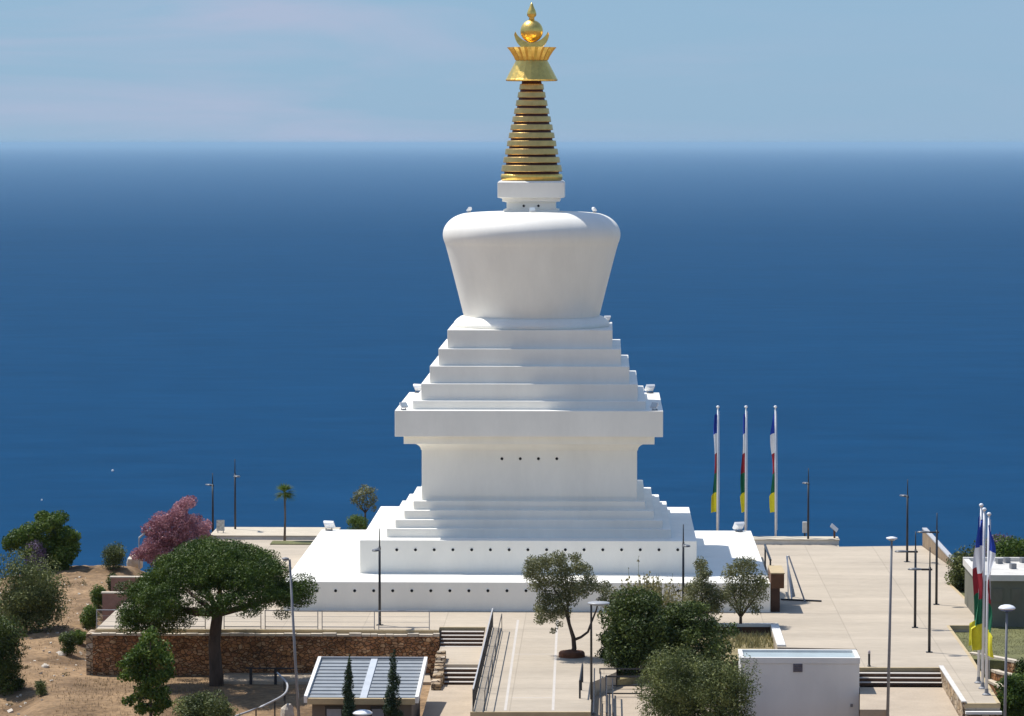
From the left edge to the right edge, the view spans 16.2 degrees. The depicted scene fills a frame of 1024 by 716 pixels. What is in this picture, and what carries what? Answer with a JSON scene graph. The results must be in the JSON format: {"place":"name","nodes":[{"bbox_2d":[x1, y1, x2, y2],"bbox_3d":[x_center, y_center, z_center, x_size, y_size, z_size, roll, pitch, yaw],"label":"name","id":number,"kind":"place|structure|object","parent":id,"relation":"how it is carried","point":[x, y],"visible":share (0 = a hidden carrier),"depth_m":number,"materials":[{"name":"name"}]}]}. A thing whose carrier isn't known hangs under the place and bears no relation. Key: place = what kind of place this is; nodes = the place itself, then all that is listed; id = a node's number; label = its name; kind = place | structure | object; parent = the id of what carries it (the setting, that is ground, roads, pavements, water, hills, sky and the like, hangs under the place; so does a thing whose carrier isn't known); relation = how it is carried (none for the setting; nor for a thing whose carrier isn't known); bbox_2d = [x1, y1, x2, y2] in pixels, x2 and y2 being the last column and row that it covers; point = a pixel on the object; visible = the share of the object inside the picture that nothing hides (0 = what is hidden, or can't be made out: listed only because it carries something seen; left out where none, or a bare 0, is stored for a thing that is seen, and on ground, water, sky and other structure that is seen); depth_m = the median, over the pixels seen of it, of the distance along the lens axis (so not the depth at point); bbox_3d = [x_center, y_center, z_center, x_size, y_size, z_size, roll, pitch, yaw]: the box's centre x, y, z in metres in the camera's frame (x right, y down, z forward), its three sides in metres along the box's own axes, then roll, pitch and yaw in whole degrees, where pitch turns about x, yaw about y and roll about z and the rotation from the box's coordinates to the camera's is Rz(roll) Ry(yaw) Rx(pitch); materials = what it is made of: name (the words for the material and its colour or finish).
{"place":"outdoors","nodes":[
{"label":"outdoors","id":0,"kind":"place"},
{"bbox_2d":[53,676,223,715],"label":"slope grass","id":1,"kind":"structure","parent":0,"point":[105,685],"depth_m":181.95,"materials":[{"name":"plant"}]},
{"bbox_2d":[129,495,212,568],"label":"blossom tree","id":2,"kind":"object","parent":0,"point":[165,534],"visible":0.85,"depth_m":228.83,"materials":[{"name":"pink plant"}]},
{"bbox_2d":[210,527,340,539],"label":"parapet","id":3,"kind":"structure","parent":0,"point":[272,533],"depth_m":231.45,"materials":[{"name":"concrete"}]},
{"bbox_2d":[233,459,239,528],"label":"pole lamp","id":4,"kind":"object","parent":3,"relation":"on","point":[235,476],"visible":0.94,"depth_m":233.91,"materials":[{"name":"metal"}]},
{"bbox_2d":[224,673,430,684],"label":"stone wall","id":5,"kind":"structure","parent":0,"point":[257,678],"depth_m":185.16,"materials":[{"name":"stone"}]},
{"bbox_2d":[0,565,737,715],"bbox_3d":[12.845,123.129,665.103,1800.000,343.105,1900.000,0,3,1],"label":"hillside","id":6,"kind":"structure","parent":0,"point":[242,698],"depth_m":183.58,"materials":[{"name":"soil"}]},
{"bbox_2d":[0,613,27,695],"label":"shrub","id":7,"kind":"object","parent":6,"relation":"on","point":[9,645],"visible":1,"depth_m":183.24,"materials":[{"name":"green plant"}]},
{"bbox_2d":[20,539,49,573],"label":"shrub","id":8,"kind":"object","parent":6,"relation":"on","point":[40,552],"visible":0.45,"depth_m":222.14,"materials":[{"name":"purple plant"}]},
{"bbox_2d":[0,547,70,634],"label":"shrub","id":9,"kind":"object","parent":6,"relation":"on","point":[33,603],"visible":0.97,"depth_m":199.22,"materials":[{"name":"green plant"}]},
{"bbox_2d":[34,679,47,696],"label":"shrub","id":10,"kind":"object","parent":6,"relation":"on","point":[40,689],"visible":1,"depth_m":181.10,"materials":[{"name":"green plant"}]},
{"bbox_2d":[1,510,81,571],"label":"broadleaf tree","id":11,"kind":"object","parent":6,"relation":"on","point":[61,544],"visible":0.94,"depth_m":222.72,"materials":[{"name":"green plant"}]},
{"bbox_2d":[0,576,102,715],"bbox_3d":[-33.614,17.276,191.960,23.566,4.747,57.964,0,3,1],"label":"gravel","id":12,"kind":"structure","parent":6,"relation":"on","point":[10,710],"depth_m":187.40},
{"bbox_2d":[8,579,101,704],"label":"scrub","id":13,"kind":"object","parent":6,"relation":"on","point":[99,614],"visible":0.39,"depth_m":200.88,"materials":[{"name":"green plant"}]},
{"bbox_2d":[0,572,115,713],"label":"dry grass","id":14,"kind":"structure","parent":6,"relation":"on","point":[52,648],"depth_m":192.01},
{"bbox_2d":[57,631,78,655],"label":"shrub","id":15,"kind":"object","parent":6,"relation":"on","point":[68,640],"visible":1,"depth_m":193.04,"materials":[{"name":"green plant"}]},
{"bbox_2d":[69,629,86,644],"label":"shrub","id":16,"kind":"object","parent":6,"relation":"on","point":[80,634],"visible":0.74,"depth_m":197.01,"materials":[{"name":"green plant"}]},
{"bbox_2d":[78,603,99,629],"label":"shrub","id":17,"kind":"object","parent":6,"relation":"on","point":[88,618],"visible":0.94,"depth_m":201.70,"materials":[{"name":"green plant"}]},
{"bbox_2d":[89,584,105,607],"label":"shrub","id":18,"kind":"object","parent":6,"relation":"on","point":[95,595],"visible":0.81,"depth_m":208.44,"materials":[{"name":"green plant"}]},
{"bbox_2d":[100,541,127,568],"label":"shrub","id":19,"kind":"object","parent":6,"relation":"on","point":[113,555],"visible":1,"depth_m":222.33,"materials":[{"name":"green plant"}]},
{"bbox_2d":[127,554,142,569],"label":"rock","id":20,"kind":"object","parent":6,"relation":"on","point":[133,563],"visible":0.47,"depth_m":234.12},
{"bbox_2d":[115,625,176,715],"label":"leafy tree","id":21,"kind":"object","parent":6,"relation":"on","point":[144,658],"visible":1,"depth_m":173.43,"materials":[{"name":"green plant"}]},
{"bbox_2d":[171,689,239,715],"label":"shrub","id":22,"kind":"object","parent":6,"relation":"on","point":[205,705],"visible":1,"depth_m":170.24,"materials":[{"name":"green plant"}]},
{"bbox_2d":[205,473,213,532],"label":"pole lamp","id":23,"kind":"object","parent":6,"relation":"on","point":[212,484],"visible":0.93,"depth_m":245.80,"materials":[{"name":"metal"}]},
{"bbox_2d":[113,534,319,686],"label":"pine tree","id":24,"kind":"object","parent":6,"relation":"on","point":[203,566],"visible":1,"depth_m":181.67,"materials":[{"name":"green plant"}]},
{"bbox_2d":[235,672,288,715],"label":"curved handrail","id":25,"kind":"object","parent":6,"relation":"on","point":[279,697],"visible":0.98,"depth_m":174.73,"materials":[{"name":"grey metal"}]},
{"bbox_2d":[86,630,439,675],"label":"stone wall","id":26,"kind":"structure","parent":6,"relation":"on","point":[107,651],"depth_m":187.03,"materials":[{"name":"stone"}]},
{"bbox_2d":[246,668,293,684],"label":"path fence","id":27,"kind":"object","parent":6,"relation":"on","point":[250,676],"visible":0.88,"depth_m":184.06,"materials":[{"name":"metal"}]},
{"bbox_2d":[280,703,293,715],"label":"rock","id":28,"kind":"object","parent":6,"relation":"on","point":[287,709],"visible":1,"depth_m":175.71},
{"bbox_2d":[282,557,299,715],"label":"street lamp","id":29,"kind":"object","parent":6,"relation":"on","point":[294,644],"visible":1,"depth_m":164.67,"materials":[{"name":"grey metal"}]},
{"bbox_2d":[342,655,355,715],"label":"cypress tree","id":30,"kind":"object","parent":6,"relation":"on","point":[348,700],"visible":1,"depth_m":163.50,"materials":[{"name":"green plant"}]},
{"bbox_2d":[346,514,367,529],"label":"shrub","id":31,"kind":"object","parent":6,"relation":"on","point":[357,522],"visible":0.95,"depth_m":236.00,"materials":[{"name":"green plant"}]},
{"bbox_2d":[353,709,372,715],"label":"street lamp","id":32,"kind":"object","parent":6,"relation":"on","point":[362,712],"visible":1,"depth_m":162.96,"materials":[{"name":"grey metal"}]},
{"bbox_2d":[350,484,377,523],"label":"tree","id":33,"kind":"object","parent":6,"relation":"on","point":[361,491],"visible":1,"depth_m":236.94,"materials":[{"name":"green plant"}]},
{"bbox_2d":[304,656,426,715],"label":"service building","id":34,"kind":"structure","parent":6,"relation":"on","point":[323,696],"depth_m":167.59,"materials":[{"name":"grey metal"}]},
{"bbox_2d":[325,706,342,715],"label":"window","id":35,"kind":"structure","parent":34,"relation":"in","point":[329,710],"depth_m":165.04,"materials":[{"name":"glass"}]},
{"bbox_2d":[370,706,385,715],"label":"window","id":36,"kind":"structure","parent":34,"relation":"in","point":[376,710],"depth_m":165.00,"materials":[{"name":"glass"}]},
{"bbox_2d":[382,649,403,715],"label":"cypress tree","id":37,"kind":"object","parent":6,"relation":"on","point":[391,709],"visible":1,"depth_m":163.38,"materials":[{"name":"green plant"}]},
{"bbox_2d":[711,406,719,530],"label":"flagpole","id":38,"kind":"object","parent":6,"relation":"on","point":[714,502],"visible":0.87,"depth_m":229.21,"materials":[{"name":"white metal"}]},
{"bbox_2d":[740,406,747,530],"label":"flagpole","id":39,"kind":"object","parent":6,"relation":"on","point":[744,482],"visible":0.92,"depth_m":229.17,"materials":[{"name":"white metal"}]},
{"bbox_2d":[769,405,777,535],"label":"flagpole","id":40,"kind":"object","parent":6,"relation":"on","point":[773,501],"visible":0.98,"depth_m":229.14,"materials":[{"name":"white metal"}]},
{"bbox_2d":[738,649,859,715],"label":"hut","id":41,"kind":"object","parent":6,"relation":"on","point":[809,682],"visible":0.92,"depth_m":170.64,"materials":[{"name":"white paint"}]},
{"bbox_2d":[886,536,896,715],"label":"street lamp","id":42,"kind":"object","parent":6,"relation":"on","point":[891,538],"visible":1,"depth_m":158.89,"materials":[{"name":"grey metal"}]},
{"bbox_2d":[998,604,1015,715],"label":"street lamp","id":43,"kind":"object","parent":6,"relation":"on","point":[1006,608],"visible":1,"depth_m":158.38,"materials":[{"name":"grey metal"}]},
{"bbox_2d":[994,672,1023,715],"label":"shrub","id":44,"kind":"object","parent":6,"relation":"on","point":[1015,695],"visible":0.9,"depth_m":167.83,"materials":[{"name":"green plant"}]},
{"bbox_2d":[422,685,472,715],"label":"path","id":45,"kind":"structure","parent":0,"point":[450,700],"depth_m":172.36,"materials":[{"name":"concrete"}]},
{"bbox_2d":[0,146,1023,577],"bbox_3d":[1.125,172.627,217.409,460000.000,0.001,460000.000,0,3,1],"label":"sea","id":46,"kind":"structure","parent":0,"point":[178,322],"depth_m":3684.83,"materials":[{"name":"liquid"}]},
{"bbox_2d":[0,0,1023,145],"label":"sky","id":47,"kind":"structure","parent":0,"point":[73,72],"materials":[{"name":"blue"}]},
{"bbox_2d":[97,540,999,715],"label":"plaza","id":48,"kind":"structure","parent":0,"point":[848,587],"depth_m":189.82,"materials":[{"name":"concrete"}]},
{"bbox_2d":[101,591,128,621],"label":"wall","id":49,"kind":"structure","parent":48,"relation":"on","point":[110,599],"depth_m":198.81,"materials":[{"name":"stone"}]},
{"bbox_2d":[110,576,142,590],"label":"wall","id":50,"kind":"structure","parent":48,"relation":"on","point":[116,579],"depth_m":206.38,"materials":[{"name":"stone"}]},
{"bbox_2d":[274,483,296,540],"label":"palm tree","id":51,"kind":"object","parent":48,"relation":"on","point":[284,488],"visible":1,"depth_m":229.19,"materials":[{"name":"green plant"}]},
{"bbox_2d":[270,541,312,544],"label":"grass verge","id":52,"kind":"object","parent":48,"relation":"on","point":[291,543],"depth_m":227.20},
{"bbox_2d":[265,610,317,628],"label":"railing","id":53,"kind":"object","parent":48,"relation":"on","point":[294,616],"visible":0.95,"depth_m":187.57,"materials":[{"name":"grey metal"}]},
{"bbox_2d":[322,610,374,628],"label":"railing","id":54,"kind":"object","parent":48,"relation":"on","point":[346,616],"visible":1,"depth_m":187.50,"materials":[{"name":"grey metal"}]},
{"bbox_2d":[372,528,382,625],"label":"pole lamp","id":55,"kind":"object","parent":48,"relation":"on","point":[379,575],"visible":1,"depth_m":189.01,"materials":[{"name":"metal"}]},
{"bbox_2d":[378,610,429,629],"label":"railing","id":56,"kind":"object","parent":48,"relation":"on","point":[403,627],"visible":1,"depth_m":187.42,"materials":[{"name":"grey metal"}]},
{"bbox_2d":[439,647,481,667],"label":"landing","id":57,"kind":"object","parent":48,"relation":"on","point":[462,657],"visible":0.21,"depth_m":182.75,"materials":[{"name":"concrete"}]},
{"bbox_2d":[431,650,445,689],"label":"stair cheek","id":58,"kind":"object","parent":57,"relation":"on","point":[437,681],"visible":0.57,"depth_m":178.39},
{"bbox_2d":[444,668,476,684],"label":"stairs","id":59,"kind":"structure","parent":57,"relation":"on","point":[459,676],"depth_m":179.34,"materials":[{"name":"concrete"}]},
{"bbox_2d":[440,631,483,646],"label":"stairs","id":60,"kind":"structure","parent":57,"relation":"on","point":[461,638],"depth_m":187.35,"materials":[{"name":"concrete"}]},
{"bbox_2d":[472,608,492,711],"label":"railing","id":61,"kind":"object","parent":48,"relation":"on","point":[483,655],"visible":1,"depth_m":172.09,"materials":[{"name":"grey metal"}]},
{"bbox_2d":[484,614,501,710],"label":"railing","id":62,"kind":"object","parent":48,"relation":"on","point":[492,661],"visible":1,"depth_m":171.07,"materials":[{"name":"metal"}]},
{"bbox_2d":[283,3,769,611],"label":"stupa","id":63,"kind":"object","parent":48,"relation":"on","point":[529,421],"visible":0.95,"depth_m":201.42,"materials":[{"name":"white paint"}]},
{"bbox_2d":[504,620,557,709],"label":"paving strips","id":64,"kind":"object","parent":48,"relation":"on","point":[554,672],"visible":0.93,"depth_m":172.23,"materials":[{"name":"concrete"}]},
{"bbox_2d":[96,584,1000,715],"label":"kerb","id":65,"kind":"structure","parent":48,"relation":"on","point":[997,704],"depth_m":187.08,"materials":[{"name":"concrete"}]},
{"bbox_2d":[558,649,584,658],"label":"planter","id":66,"kind":"object","parent":48,"relation":"on","point":[570,654],"visible":1,"depth_m":177.11,"materials":[{"name":"brown brick"}]},
{"bbox_2d":[521,550,622,649],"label":"olive tree","id":67,"kind":"object","parent":66,"relation":"in","point":[568,588],"visible":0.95,"depth_m":176.93,"materials":[{"name":"green plant"}]},
{"bbox_2d":[594,630,608,658],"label":"shrub","id":68,"kind":"object","parent":48,"relation":"on","point":[603,647],"visible":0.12,"depth_m":177.15,"materials":[{"name":"green plant"}]},
{"bbox_2d":[682,524,689,598],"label":"pole lamp","id":69,"kind":"object","parent":48,"relation":"on","point":[684,545],"visible":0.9,"depth_m":190.98,"materials":[{"name":"metal"}]},
{"bbox_2d":[617,633,773,686],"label":"planting bed","id":70,"kind":"object","parent":48,"relation":"on","point":[625,680],"visible":0.18,"depth_m":175.18,"materials":[{"name":"soil"}]},
{"bbox_2d":[597,584,675,675],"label":"shrub","id":71,"kind":"object","parent":70,"relation":"on","point":[641,633],"visible":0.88,"depth_m":173.76,"materials":[{"name":"green plant"}]},
{"bbox_2d":[655,600,739,677],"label":"shrub","id":72,"kind":"object","parent":70,"relation":"on","point":[689,632],"visible":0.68,"depth_m":175.20,"materials":[{"name":"green plant"}]},
{"bbox_2d":[681,556,725,619],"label":"olive tree","id":73,"kind":"object","parent":70,"relation":"on","point":[706,588],"visible":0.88,"depth_m":188.36,"materials":[{"name":"green plant"}]},
{"bbox_2d":[712,630,773,647],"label":"grass","id":74,"kind":"structure","parent":70,"relation":"on","point":[757,638],"depth_m":185.30,"materials":[{"name":"plant"}]},
{"bbox_2d":[719,555,769,632],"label":"olive tree","id":75,"kind":"object","parent":70,"relation":"on","point":[744,592],"visible":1,"depth_m":188.43,"materials":[{"name":"green plant"}]},
{"bbox_2d":[621,623,785,646],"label":"bed wall","id":76,"kind":"structure","parent":48,"relation":"on","point":[763,628],"depth_m":188.90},
{"bbox_2d":[764,544,784,611],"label":"stair block","id":77,"kind":"structure","parent":48,"relation":"on","point":[776,573],"depth_m":194.46,"materials":[{"name":"paint"}]},
{"bbox_2d":[753,536,839,544],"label":"parapet","id":78,"kind":"structure","parent":48,"relation":"on","point":[800,540],"depth_m":227.15,"materials":[{"name":"concrete"}]},
{"bbox_2d":[781,556,821,601],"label":"folding frame","id":79,"kind":"object","parent":48,"relation":"on","point":[790,585],"visible":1,"depth_m":199.56,"materials":[{"name":"white metal"}]},
{"bbox_2d":[802,468,809,538],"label":"pole lamp","id":80,"kind":"object","parent":48,"relation":"on","point":[807,483],"visible":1,"depth_m":227.27,"materials":[{"name":"metal"}]},
{"bbox_2d":[899,479,909,561],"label":"pole lamp","id":81,"kind":"object","parent":48,"relation":"on","point":[906,496],"visible":1,"depth_m":217.55,"materials":[{"name":"metal"}]},
{"bbox_2d":[895,531,917,627],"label":"pole lamp","id":82,"kind":"object","parent":48,"relation":"on","point":[915,551],"visible":1,"depth_m":187.99,"materials":[{"name":"metal"}]},
{"bbox_2d":[908,547,932,652],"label":"pole lamp","id":83,"kind":"object","parent":48,"relation":"on","point":[929,569],"visible":1,"depth_m":178.86,"materials":[{"name":"metal"}]},
{"bbox_2d":[917,515,939,604],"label":"pole lamp","id":84,"kind":"object","parent":48,"relation":"on","point":[936,577],"visible":1,"depth_m":197.40,"materials":[{"name":"metal"}]},
{"bbox_2d":[939,665,966,715],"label":"stair cheek","id":85,"kind":"object","parent":48,"relation":"on","point":[955,695],"visible":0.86,"depth_m":167.35,"materials":[{"name":"stone"}]},
{"bbox_2d":[969,503,983,683],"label":"flagpole","id":86,"kind":"object","parent":48,"relation":"on","point":[976,594],"visible":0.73,"depth_m":168.56,"materials":[{"name":"white metal"}]},
{"bbox_2d":[971,508,986,688],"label":"flagpole","id":87,"kind":"object","parent":48,"relation":"on","point":[978,636],"visible":0.99,"depth_m":166.85,"materials":[{"name":"white metal"}]},
{"bbox_2d":[965,711,1001,715],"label":"corner wall","id":88,"kind":"structure","parent":48,"relation":"on","point":[983,713],"depth_m":162.36,"materials":[{"name":"stone"}]},
{"bbox_2d":[982,512,995,695],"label":"flagpole","id":89,"kind":"object","parent":48,"relation":"on","point":[991,550],"visible":1,"depth_m":164.81,"materials":[{"name":"white metal"}]},
{"bbox_2d":[598,556,723,640],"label":"flowering grass","id":90,"kind":"structure","parent":0,"point":[666,594],"depth_m":183.09,"materials":[{"name":"plant"}]},
{"bbox_2d":[591,674,958,715],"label":"court","id":91,"kind":"object","parent":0,"point":[919,701],"visible":0.37,"depth_m":167.66,"materials":[{"name":"concrete"}]},
{"bbox_2d":[588,601,609,714],"bbox_3d":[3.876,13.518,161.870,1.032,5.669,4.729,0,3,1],"label":"street lamp","id":92,"kind":"object","parent":91,"relation":"on","point":[597,603],"visible":0.94,"depth_m":161.51,"materials":[{"name":"grey metal"}]},
{"bbox_2d":[599,668,641,685],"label":"railing","id":93,"kind":"object","parent":91,"relation":"on","point":[600,669],"visible":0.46,"depth_m":171.82,"materials":[{"name":"metal"}]},
{"bbox_2d":[632,642,709,715],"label":"shrub","id":94,"kind":"object","parent":91,"relation":"on","point":[668,699],"visible":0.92,"depth_m":159.23,"materials":[{"name":"green plant"}]},
{"bbox_2d":[681,648,761,715],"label":"shrub","id":95,"kind":"object","parent":91,"relation":"on","point":[725,686],"visible":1,"depth_m":158.03,"materials":[{"name":"green plant"}]},
{"bbox_2d":[859,672,942,696],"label":"stairs","id":96,"kind":"structure","parent":91,"relation":"on","point":[903,679],"depth_m":172.89,"materials":[{"name":"concrete"}]},
{"bbox_2d":[954,589,1023,678],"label":"lawn","id":97,"kind":"structure","parent":0,"point":[997,664],"depth_m":184.03,"materials":[{"name":"plant"}]},
{"bbox_2d":[922,528,953,565],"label":"boundary wall","id":98,"kind":"structure","parent":97,"relation":"on","point":[929,540],"depth_m":222.09,"materials":[{"name":"beige stone"}]},
{"bbox_2d":[944,545,973,590],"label":"shrub","id":99,"kind":"object","parent":97,"relation":"on","point":[956,576],"visible":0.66,"depth_m":206.06,"materials":[{"name":"green plant"}]},
{"bbox_2d":[963,557,1023,626],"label":"house","id":100,"kind":"structure","parent":97,"relation":"on","point":[1007,580],"depth_m":191.07,"materials":[{"name":"paint"}]},
{"bbox_2d":[992,588,1003,602],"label":"window","id":101,"kind":"structure","parent":100,"relation":"in","point":[997,593],"depth_m":190.98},
{"bbox_2d":[1011,588,1021,602],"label":"window","id":102,"kind":"structure","parent":100,"relation":"in","point":[1015,592],"depth_m":190.93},
{"bbox_2d":[985,535,1023,556],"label":"shrub","id":103,"kind":"object","parent":97,"relation":"on","point":[1009,547],"visible":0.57,"depth_m":203.11,"materials":[{"name":"green plant"}]},
{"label":"terrace soil","id":104,"kind":"structure","parent":0,"visible":0},
{"bbox_2d":[969,652,1018,672],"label":"terrace wall","id":105,"kind":"structure","parent":104,"relation":"on","point":[1011,663],"depth_m":178.37,"materials":[{"name":"brown stone"}]},
{"bbox_2d":[991,669,1011,681],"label":"terrace wall","id":106,"kind":"structure","parent":104,"relation":"on","point":[997,674],"depth_m":178.10,"materials":[{"name":"brown stone"}]},
{"bbox_2d":[1013,657,1023,675],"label":"shrub","id":107,"kind":"object","parent":104,"relation":"on","point":[1019,667],"visible":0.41,"depth_m":175.31,"materials":[{"name":"green plant"}]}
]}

